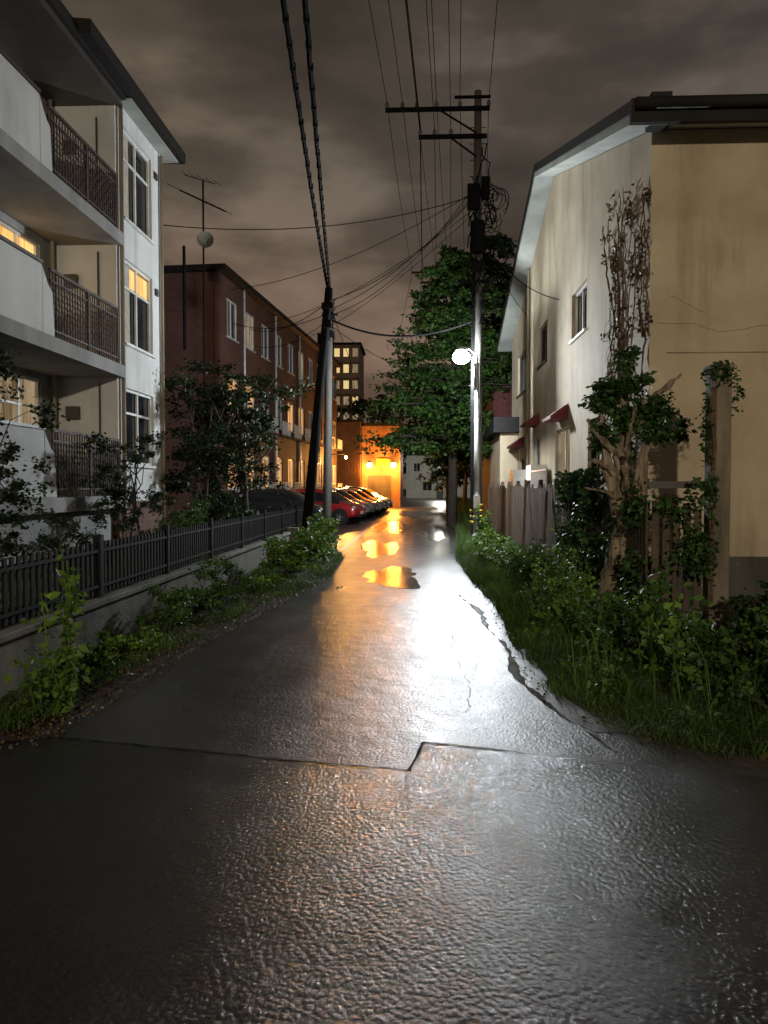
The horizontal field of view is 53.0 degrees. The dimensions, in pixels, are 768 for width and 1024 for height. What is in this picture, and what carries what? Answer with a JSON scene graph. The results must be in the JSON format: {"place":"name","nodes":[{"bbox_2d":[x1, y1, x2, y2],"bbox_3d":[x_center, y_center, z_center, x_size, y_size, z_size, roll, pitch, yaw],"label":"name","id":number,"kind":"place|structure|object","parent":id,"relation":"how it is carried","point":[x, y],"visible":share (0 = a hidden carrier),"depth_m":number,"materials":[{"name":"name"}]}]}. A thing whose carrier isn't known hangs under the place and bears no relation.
{"place":"outdoors","nodes":[
{"label":"outdoors","id":0,"kind":"place"},
{"bbox_2d":[0,375,35,424],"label":"window glass","id":1,"kind":"object","parent":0,"point":[8,410],"visible":0.33,"depth_m":14.06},
{"bbox_2d":[0,536,270,627],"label":"garden ground","id":2,"kind":"structure","parent":0,"point":[47,584],"depth_m":9.27,"materials":[{"name":"soil"}]},
{"bbox_2d":[0,340,73,561],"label":"garden tree","id":3,"kind":"object","parent":2,"relation":"on","point":[10,496],"visible":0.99,"depth_m":8.12,"materials":[{"name":"green plant"}]},
{"bbox_2d":[39,519,152,573],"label":"garden shrub","id":4,"kind":"object","parent":2,"relation":"on","point":[80,541],"visible":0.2,"depth_m":10.73,"materials":[{"name":"green plant"}]},
{"bbox_2d":[0,541,255,626],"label":"lawn","id":5,"kind":"structure","parent":2,"relation":"on","point":[47,583],"depth_m":9.08,"materials":[{"name":"green plant"}]},
{"bbox_2d":[78,430,178,535],"bbox_3d":[-4.657,-0.354,13.739,1.574,2.203,1.528,2,2,40],"label":"garden tree","id":6,"kind":"object","parent":2,"relation":"on","point":[115,493],"visible":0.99,"depth_m":13.64,"materials":[{"name":"green plant"}]},
{"bbox_2d":[149,498,213,531],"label":"garden shrub","id":7,"kind":"object","parent":2,"relation":"on","point":[195,515],"visible":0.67,"depth_m":16.09,"materials":[{"name":"green plant"}]},
{"bbox_2d":[160,367,268,522],"bbox_3d":[-4.350,-1.384,18.756,2.987,4.138,2.599,-1,2,-19],"label":"garden tree","id":8,"kind":"object","parent":2,"relation":"on","point":[200,452],"visible":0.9,"depth_m":18.45,"materials":[{"name":"green plant"}]},
{"bbox_2d":[317,333,365,421],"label":"apartment tower","id":9,"kind":"structure","parent":0,"point":[348,386],"depth_m":149.76,"materials":[{"name":"beige paint"}]},
{"bbox_2d":[0,489,767,769],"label":"ground","id":10,"kind":"structure","parent":0,"point":[737,759],"depth_m":5.38,"materials":[{"name":"soil"}]},
{"bbox_2d":[0,509,112,565],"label":"base","id":11,"kind":"object","parent":10,"relation":"on","point":[82,521],"depth_m":12.86,"materials":[{"name":"grey paint"}]},
{"bbox_2d":[0,94,52,448],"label":"recess wall","id":12,"kind":"structure","parent":11,"relation":"on","point":[45,381],"depth_m":14.64,"materials":[{"name":"grey paint"}]},
{"bbox_2d":[0,128,126,515],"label":"balcony slabs","id":13,"kind":"structure","parent":11,"relation":"on","point":[39,198],"depth_m":12.91,"materials":[{"name":"concrete"}]},
{"bbox_2d":[0,54,56,498],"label":"balcony parapets","id":14,"kind":"object","parent":13,"relation":"on","point":[26,295],"visible":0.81,"depth_m":11.39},
{"bbox_2d":[0,48,45,429],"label":"parapet caps","id":15,"kind":"object","parent":14,"relation":"on","point":[38,90],"visible":0.4,"depth_m":11.20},
{"bbox_2d":[46,103,120,497],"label":"balcony railings","id":16,"kind":"object","parent":13,"relation":"on","point":[111,212],"visible":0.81,"depth_m":13.48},
{"bbox_2d":[53,105,161,500],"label":"facade wall","id":17,"kind":"structure","parent":10,"relation":"on","point":[143,371],"depth_m":15.17,"materials":[{"name":"white paint"}]},
{"bbox_2d":[0,0,121,106],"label":"roof slab","id":18,"kind":"structure","parent":17,"relation":"on","point":[41,48],"depth_m":13.25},
{"bbox_2d":[45,0,125,99],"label":"roof edge","id":19,"kind":"object","parent":18,"relation":"on","point":[63,14],"visible":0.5,"depth_m":12.84,"materials":[{"name":"metal"}]},
{"bbox_2d":[48,99,165,536],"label":"drain pipes","id":20,"kind":"object","parent":17,"relation":"attached to","point":[122,267],"visible":0.51,"depth_m":15.23,"materials":[{"name":"metal"}]},
{"bbox_2d":[63,117,159,486],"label":"wall boxes and vents","id":21,"kind":"object","parent":17,"relation":"attached to","point":[72,413],"visible":0.65,"depth_m":15.05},
{"bbox_2d":[73,17,184,163],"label":"roof","id":22,"kind":"structure","parent":17,"relation":"on","point":[94,40],"depth_m":14.40,"materials":[{"name":"metal"}]},
{"bbox_2d":[123,130,154,245],"bbox_3d":[-5.200,-6.816,16.203,0.160,1.850,1.730,0,2,3],"label":"window frame","id":23,"kind":"object","parent":17,"relation":"attached to","point":[146,236],"visible":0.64,"depth_m":16.22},
{"bbox_2d":[128,141,145,233],"bbox_3d":[-5.293,-6.841,16.207,0.006,1.800,1.650,0,2,3],"label":"window glass","id":24,"kind":"object","parent":23,"relation":"in","point":[140,197],"visible":0.43,"depth_m":16.53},
{"bbox_2d":[124,259,155,358],"bbox_3d":[-5.200,-4.267,16.288,0.160,1.750,1.730,0,2,3],"label":"window frame","id":25,"kind":"object","parent":17,"relation":"attached to","point":[136,296],"visible":0.66,"depth_m":16.34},
{"bbox_2d":[129,268,147,351],"bbox_3d":[-5.293,-4.293,16.291,0.006,1.700,1.650,0,2,3],"label":"window glass","id":26,"kind":"object","parent":25,"relation":"in","point":[142,338],"visible":0.36,"depth_m":16.61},
{"bbox_2d":[126,388,156,468],"bbox_3d":[-5.200,-1.744,16.372,0.160,1.600,1.730,0,2,3],"label":"window frame","id":27,"kind":"object","parent":17,"relation":"attached to","point":[148,418],"visible":0.56,"depth_m":16.53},
{"bbox_2d":[126,392,148,462],"bbox_3d":[-5.293,-1.769,16.375,0.006,1.550,1.650,0,2,3],"label":"window glass","id":28,"kind":"object","parent":27,"relation":"in","point":[130,419],"visible":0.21,"depth_m":16.38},
{"bbox_2d":[121,98,177,162],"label":"soffit","id":29,"kind":"structure","parent":17,"relation":"on","point":[141,122],"depth_m":16.33,"materials":[{"name":"paint"}]},
{"bbox_2d":[113,500,162,542],"bbox_3d":[-10.206,0.419,16.775,10.130,1.350,2.770,0,2,3],"label":"brick base","id":30,"kind":"object","parent":10,"relation":"on","point":[148,520],"visible":0.2,"depth_m":16.53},
{"bbox_2d":[0,535,289,697],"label":"low wall","id":31,"kind":"structure","parent":10,"relation":"on","point":[117,617],"depth_m":7.57,"materials":[{"name":"concrete"}]},
{"bbox_2d":[0,532,290,643],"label":"coping","id":32,"kind":"object","parent":31,"relation":"on","point":[13,631],"visible":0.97,"depth_m":8.06,"materials":[{"name":"concrete"}]},
{"bbox_2d":[0,505,303,627],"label":"metal fence","id":33,"kind":"object","parent":32,"relation":"on","point":[166,549],"visible":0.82,"depth_m":8.40,"materials":[{"name":"metal"}]},
{"bbox_2d":[0,550,346,734],"bbox_3d":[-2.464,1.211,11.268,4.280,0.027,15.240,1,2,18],"label":"verge","id":34,"kind":"structure","parent":10,"relation":"on","point":[45,723],"depth_m":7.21,"materials":[{"name":"plant"}]},
{"bbox_2d":[4,646,90,722],"bbox_3d":[-2.287,1.255,5.373,0.565,0.652,0.636,1,2,36],"label":"leafy shrub","id":35,"kind":"object","parent":34,"relation":"on","point":[65,686],"visible":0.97,"depth_m":5.35,"materials":[{"name":"green plant"}]},
{"bbox_2d":[19,543,89,691],"bbox_3d":[-2.466,0.823,5.913,0.515,1.165,0.376,0,2,3],"label":"tall weed","id":36,"kind":"object","parent":34,"relation":"on","point":[67,634],"visible":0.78,"depth_m":5.91,"materials":[{"name":"green plant"}]},
{"bbox_2d":[76,624,164,669],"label":"leafy shrub","id":37,"kind":"object","parent":34,"relation":"on","point":[112,641],"visible":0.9,"depth_m":7.02,"materials":[{"name":"green plant"}]},
{"bbox_2d":[0,578,329,749],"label":"leaf litter","id":38,"kind":"object","parent":34,"relation":"on","point":[18,699],"visible":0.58,"depth_m":6.56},
{"bbox_2d":[132,585,197,632],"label":"leafy shrub","id":39,"kind":"object","parent":34,"relation":"on","point":[175,599],"visible":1,"depth_m":8.28,"materials":[{"name":"green plant"}]},
{"bbox_2d":[188,553,255,610],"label":"leafy shrub","id":40,"kind":"object","parent":34,"relation":"on","point":[220,590],"visible":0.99,"depth_m":9.77,"materials":[{"name":"green plant"}]},
{"bbox_2d":[232,566,283,592],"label":"leafy shrub","id":41,"kind":"object","parent":34,"relation":"on","point":[269,581],"visible":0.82,"depth_m":11.58,"materials":[{"name":"green plant"}]},
{"bbox_2d":[258,534,319,576],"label":"leafy shrub","id":42,"kind":"object","parent":34,"relation":"on","point":[288,560],"visible":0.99,"depth_m":13.46,"materials":[{"name":"green plant"}]},
{"bbox_2d":[293,516,341,562],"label":"leafy shrub","id":43,"kind":"object","parent":34,"relation":"on","point":[323,533],"visible":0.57,"depth_m":16.20,"materials":[{"name":"green plant"}]},
{"bbox_2d":[166,171,231,489],"bbox_3d":[-5.644,-4.882,24.110,1.943,11.360,1.015,1,2,18],"label":"tv antenna","id":44,"kind":"object","parent":10,"relation":"on","point":[205,239],"visible":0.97,"depth_m":24.04,"materials":[{"name":"metal"}]},
{"bbox_2d":[165,357,315,515],"bbox_3d":[-3.711,-1.631,19.867,3.640,4.569,3.432,1,2,30],"label":"garden tree","id":45,"kind":"object","parent":10,"relation":"on","point":[252,413],"visible":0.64,"depth_m":19.71,"materials":[{"name":"green plant"}]},
{"bbox_2d":[164,271,336,526],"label":"brick walls","id":46,"kind":"structure","parent":10,"relation":"on","point":[221,347],"depth_m":30.31,"materials":[{"name":"brick"}]},
{"bbox_2d":[164,263,341,367],"bbox_3d":[-11.755,-9.825,42.506,14.650,0.220,24.600,0,2,7],"label":"roof edge","id":47,"kind":"object","parent":46,"relation":"on","point":[230,274],"visible":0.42,"depth_m":32.60,"materials":[{"name":"metal"}]},
{"bbox_2d":[243,291,319,488],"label":"drain pipes","id":48,"kind":"object","parent":46,"relation":"attached to","point":[244,331],"visible":0.38,"depth_m":37.73,"materials":[{"name":"metal"}]},
{"bbox_2d":[229,422,342,450],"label":"window ledges","id":49,"kind":"object","parent":46,"relation":"attached to","point":[294,438],"depth_m":40.16,"materials":[{"name":"concrete"}]},
{"bbox_2d":[236,418,342,496],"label":"window guards","id":50,"kind":"object","parent":49,"relation":"attached to","point":[308,433],"depth_m":40.75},
{"bbox_2d":[302,287,333,538],"bbox_3d":[-1.749,-2.388,20.027,0.931,6.872,0.343,0,2,-9],"label":"leaning pole","id":51,"kind":"object","parent":10,"relation":"on","point":[327,306],"visible":0.8,"depth_m":19.93,"materials":[{"name":"wood"}]},
{"bbox_2d":[321,293,337,527],"bbox_3d":[-1.792,-3.102,24.899,0.553,7.954,0.436,1,2,27],"label":"utility pole","id":52,"kind":"object","parent":10,"relation":"on","point":[327,481],"visible":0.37,"depth_m":24.93,"materials":[{"name":"concrete"}]},
{"bbox_2d":[337,394,396,422],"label":"roadside tree","id":53,"kind":"object","parent":10,"relation":"on","point":[355,403],"visible":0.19,"depth_m":94.09,"materials":[{"name":"green plant"}]},
{"bbox_2d":[337,419,404,506],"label":"warehouse","id":54,"kind":"structure","parent":10,"relation":"on","point":[379,472],"depth_m":59.87,"materials":[{"name":"brown"}]},
{"bbox_2d":[349,243,511,525],"bbox_3d":[2.758,-5.040,30.589,8.324,11.255,7.403,0,2,3],"label":"broadleaf tree","id":55,"kind":"object","parent":10,"relation":"on","point":[452,381],"visible":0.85,"depth_m":29.84,"materials":[{"name":"green plant"}]},
{"bbox_2d":[406,456,469,497],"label":"walls","id":56,"kind":"structure","parent":10,"relation":"on","point":[413,487],"depth_m":104.79,"materials":[{"name":"white paint"}]},
{"bbox_2d":[385,89,508,537],"bbox_3d":[1.752,-5.395,21.619,3.458,12.750,0.678,0,2,3],"label":"utility pole","id":57,"kind":"object","parent":10,"relation":"on","point":[478,191],"visible":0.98,"depth_m":21.46,"materials":[{"name":"concrete"}]},
{"bbox_2d":[163,196,559,420],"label":"service drops","id":58,"kind":"object","parent":57,"relation":"attached to","point":[432,239],"visible":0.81,"depth_m":22.67,"materials":[{"name":"rubber"}]},
{"bbox_2d":[280,0,470,336],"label":"telephone cables","id":59,"kind":"object","parent":57,"relation":"attached to","point":[308,40],"visible":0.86,"depth_m":12.05,"materials":[{"name":"rubber"}]},
{"bbox_2d":[368,0,497,416],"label":"power lines","id":60,"kind":"object","parent":57,"relation":"attached to","point":[409,32],"visible":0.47,"depth_m":20.51,"materials":[{"name":"rubber"}]},
{"bbox_2d":[426,422,469,503],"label":"roadside tree","id":61,"kind":"object","parent":10,"relation":"on","point":[462,466],"visible":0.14,"depth_m":59.59,"materials":[{"name":"green plant"}]},
{"bbox_2d":[453,346,479,536],"bbox_3d":[2.324,-1.798,21.158,0.777,5.490,0.699,2,2,39],"label":"street lamp","id":62,"kind":"object","parent":10,"relation":"on","point":[461,355],"visible":0.93,"depth_m":21.18,"materials":[{"name":"metal"}]},
{"bbox_2d":[427,232,517,466],"bbox_3d":[5.339,-6.432,36.125,7.450,13.667,7.186,0,2,3],"label":"broadleaf tree","id":63,"kind":"object","parent":10,"relation":"on","point":[504,245],"visible":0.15,"depth_m":35.27,"materials":[{"name":"green plant"}]},
{"bbox_2d":[482,367,511,516],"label":"red shed","id":64,"kind":"structure","parent":10,"relation":"on","point":[500,407],"depth_m":31.36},
{"bbox_2d":[468,541,526,570],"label":"leafy shrub","id":65,"kind":"object","parent":10,"relation":"on","point":[494,550],"visible":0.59,"depth_m":15.08,"materials":[{"name":"green plant"}]},
{"bbox_2d":[490,433,517,487],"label":"annex wall","id":66,"kind":"structure","parent":10,"relation":"on","point":[503,460],"depth_m":25.81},
{"bbox_2d":[483,417,518,439],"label":"annex roof","id":67,"kind":"structure","parent":66,"relation":"on","point":[497,425],"depth_m":25.47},
{"bbox_2d":[491,538,561,591],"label":"leafy shrub","id":68,"kind":"object","parent":10,"relation":"on","point":[522,566],"visible":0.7,"depth_m":11.70,"materials":[{"name":"green plant"}]},
{"bbox_2d":[488,479,574,569],"bbox_3d":[3.425,0.037,20.745,0.466,1.783,15.327,0,2,3],"label":"slat fence","id":69,"kind":"object","parent":10,"relation":"on","point":[525,514],"visible":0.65,"depth_m":17.85,"materials":[{"name":"grey wood"}]},
{"bbox_2d":[449,520,629,649],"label":"grass","id":70,"kind":"structure","parent":10,"relation":"on","point":[482,575],"depth_m":10.03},
{"bbox_2d":[524,606,573,649],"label":"leafy shrub","id":71,"kind":"object","parent":10,"relation":"on","point":[542,616],"visible":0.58,"depth_m":8.01,"materials":[{"name":"green plant"}]},
{"bbox_2d":[524,528,579,598],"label":"tall weed","id":72,"kind":"object","parent":10,"relation":"on","point":[557,574],"visible":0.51,"depth_m":10.39,"materials":[{"name":"green plant"}]},
{"bbox_2d":[516,564,607,629],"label":"leafy shrub","id":73,"kind":"object","parent":10,"relation":"on","point":[558,601],"visible":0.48,"depth_m":8.91,"materials":[{"name":"green plant"}]},
{"bbox_2d":[523,560,622,632],"bbox_3d":[2.029,0.956,8.429,0.983,0.883,1.077,0,2,3],"label":"tall weed","id":74,"kind":"object","parent":10,"relation":"on","point":[574,592],"visible":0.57,"depth_m":8.39,"materials":[{"name":"green plant"}]},
{"bbox_2d":[554,465,605,588],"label":"ivy hedge","id":75,"kind":"object","parent":10,"relation":"on","point":[581,477],"visible":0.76,"depth_m":11.69,"materials":[{"name":"green plant"}]},
{"bbox_2d":[556,653,637,699],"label":"leafy shrub","id":76,"kind":"object","parent":10,"relation":"on","point":[610,671],"visible":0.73,"depth_m":6.07,"materials":[{"name":"green plant"}]},
{"bbox_2d":[586,491,651,618],"bbox_3d":[3.064,0.520,10.036,0.434,1.661,2.237,0,2,3],"label":"ivy hedge","id":77,"kind":"object","parent":10,"relation":"on","point":[626,586],"visible":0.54,"depth_m":9.38,"materials":[{"name":"green plant"}]},
{"bbox_2d":[491,557,767,742],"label":"tall grass","id":78,"kind":"structure","parent":10,"relation":"on","point":[588,659],"depth_m":5.99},
{"bbox_2d":[547,590,713,668],"bbox_3d":[2.409,1.086,7.172,1.635,0.625,2.071,0,2,3],"label":"leafy shrub","id":79,"kind":"object","parent":10,"relation":"on","point":[639,614],"visible":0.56,"depth_m":7.15,"materials":[{"name":"green plant"}]},
{"bbox_2d":[505,633,767,759],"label":"grass","id":80,"kind":"structure","parent":10,"relation":"on","point":[556,678],"depth_m":5.44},
{"bbox_2d":[578,344,697,603],"bbox_3d":[3.283,-0.397,9.881,1.560,3.503,0.905,0,2,3],"label":"gnarled tree","id":81,"kind":"object","parent":10,"relation":"on","point":[607,396],"visible":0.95,"depth_m":9.85,"materials":[{"name":"green plant"}]},
{"bbox_2d":[574,481,703,613],"bbox_3d":[3.462,0.381,10.972,0.650,1.610,4.250,0,2,3],"label":"picket fence","id":82,"kind":"object","parent":10,"relation":"on","point":[640,543],"visible":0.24,"depth_m":8.89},
{"bbox_2d":[591,559,707,658],"bbox_3d":[2.657,0.957,7.428,1.041,0.914,1.381,1,2,33],"label":"tall weed","id":83,"kind":"object","parent":10,"relation":"on","point":[609,598],"visible":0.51,"depth_m":7.27,"materials":[{"name":"green plant"}]},
{"bbox_2d":[643,493,706,622],"bbox_3d":[3.358,0.530,8.791,0.703,1.571,0.538,0,2,3],"label":"ivy hedge","id":84,"kind":"object","parent":10,"relation":"on","point":[664,503],"visible":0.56,"depth_m":8.74,"materials":[{"name":"green plant"}]},
{"bbox_2d":[628,581,767,699],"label":"tall weed","id":85,"kind":"object","parent":10,"relation":"on","point":[677,644],"visible":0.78,"depth_m":5.97,"materials":[{"name":"green plant"}]},
{"bbox_2d":[680,476,719,606],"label":"ivy hedge","id":86,"kind":"object","parent":10,"relation":"on","point":[699,551],"visible":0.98,"depth_m":8.51,"materials":[{"name":"green plant"}]},
{"bbox_2d":[647,556,767,596],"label":"foundation","id":87,"kind":"object","parent":10,"relation":"on","point":[748,573],"depth_m":11.19,"materials":[{"name":"concrete"}]},
{"bbox_2d":[512,128,767,556],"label":"stucco walls","id":88,"kind":"structure","parent":87,"relation":"on","point":[706,212],"depth_m":11.17,"materials":[{"name":"paint"}]},
{"bbox_2d":[510,465,546,487],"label":"air conditioners and sill rack","id":89,"kind":"object","parent":88,"relation":"attached to","point":[534,474],"visible":0.67,"depth_m":19.43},
{"bbox_2d":[507,404,567,448],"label":"awnings","id":90,"kind":"object","parent":88,"relation":"attached to","point":[560,414],"visible":1,"depth_m":21.16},
{"bbox_2d":[526,269,667,496],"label":"drain pipes","id":91,"kind":"object","parent":88,"relation":"attached to","point":[527,375],"visible":0.5,"depth_m":23.07,"materials":[{"name":"metal"}]},
{"bbox_2d":[598,183,653,524],"bbox_3d":[3.875,-2.200,12.552,0.232,6.432,3.031,0,2,3],"label":"climbing vine","id":92,"kind":"object","parent":88,"relation":"attached to","point":[642,329],"visible":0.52,"depth_m":12.12,"materials":[{"name":"brown plant"}]},
{"bbox_2d":[498,116,767,351],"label":"soffit","id":93,"kind":"structure","parent":88,"relation":"attached to","point":[623,131],"depth_m":19.48,"materials":[{"name":"paint"}]},
{"bbox_2d":[497,101,629,347],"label":"roof","id":94,"kind":"structure","parent":93,"relation":"on","point":[613,118],"depth_m":14.31,"materials":[{"name":"metal"}]},
{"bbox_2d":[630,98,767,124],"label":"fascia","id":95,"kind":"structure","parent":93,"relation":"attached to","point":[718,115],"depth_m":10.31,"materials":[{"name":"metal"}]},
{"bbox_2d":[635,94,767,108],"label":"gutter pipe","id":96,"kind":"object","parent":95,"relation":"attached to","point":[702,101],"visible":1,"depth_m":10.17,"materials":[{"name":"metal"}]},
{"bbox_2d":[654,609,767,691],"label":"leafy shrub","id":97,"kind":"object","parent":10,"relation":"on","point":[715,647],"visible":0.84,"depth_m":5.98,"materials":[{"name":"green plant"}]},
{"bbox_2d":[697,360,745,629],"bbox_3d":[3.748,-0.151,8.571,0.538,3.034,0.423,0,2,3],"label":"gate post","id":98,"kind":"object","parent":10,"relation":"on","point":[716,426],"visible":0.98,"depth_m":8.54,"materials":[{"name":"brown"}]},
{"bbox_2d":[675,671,767,729],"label":"leafy shrub","id":99,"kind":"object","parent":10,"relation":"on","point":[740,695],"visible":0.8,"depth_m":5.25,"materials":[{"name":"green plant"}]},
{"bbox_2d":[716,580,767,655],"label":"leafy shrub","id":100,"kind":"object","parent":10,"relation":"on","point":[740,609],"visible":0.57,"depth_m":7.28,"materials":[{"name":"green plant"}]},
{"bbox_2d":[34,496,767,777],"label":"road","id":101,"kind":"structure","parent":0,"point":[362,671],"depth_m":6.11,"materials":[{"name":"asphalt"}]},
{"bbox_2d":[4,736,525,770],"bbox_3d":[-1.078,1.436,4.599,3.854,0.001,0.505,0,2,3],"label":"road seam","id":102,"kind":"object","parent":101,"relation":"on","point":[417,754],"visible":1,"depth_m":4.61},
{"bbox_2d":[235,488,332,527],"bbox_3d":[-4.048,-0.154,30.720,3.880,1.579,2.046,0,2,11],"label":"parked car","id":103,"kind":"object","parent":101,"relation":"on","point":[269,499],"visible":0.29,"depth_m":30.01,"materials":[{"name":"black paint"}]},
{"bbox_2d":[293,488,366,523],"bbox_3d":[-2.763,-0.255,33.765,3.880,1.579,2.045,1,2,19],"label":"parked car","id":104,"kind":"object","parent":101,"relation":"on","point":[345,510],"visible":0.45,"depth_m":32.79,"materials":[{"name":"red paint"}]},
{"bbox_2d":[361,539,398,557],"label":"puddle","id":105,"kind":"object","parent":101,"relation":"on","point":[376,548],"visible":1,"depth_m":19.76,"materials":[{"name":"liquid"}]},
{"bbox_2d":[0,737,767,1023],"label":"road patch","id":106,"kind":"object","parent":101,"relation":"on","point":[436,884],"visible":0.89,"depth_m":3.03,"materials":[{"name":"asphalt"}]},
{"bbox_2d":[361,566,419,588],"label":"puddle","id":107,"kind":"object","parent":101,"relation":"on","point":[397,577],"visible":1,"depth_m":13.46,"materials":[{"name":"liquid"}]},
{"bbox_2d":[459,595,617,752],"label":"puddle","id":108,"kind":"object","parent":101,"relation":"on","point":[513,667],"visible":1,"depth_m":6.69,"materials":[{"name":"liquid"}]},
{"bbox_2d":[465,577,632,732],"bbox_3d":[1.370,1.287,9.239,0.470,0.001,8.516,0,2,0],"label":"gutter","id":109,"kind":"object","parent":101,"relation":"on","point":[566,708],"visible":0.56,"depth_m":6.42,"materials":[{"name":"concrete"}]},
{"bbox_2d":[61,0,767,488],"label":"sky","id":110,"kind":"structure","parent":0,"point":[216,73],"materials":[{"name":"grey"}]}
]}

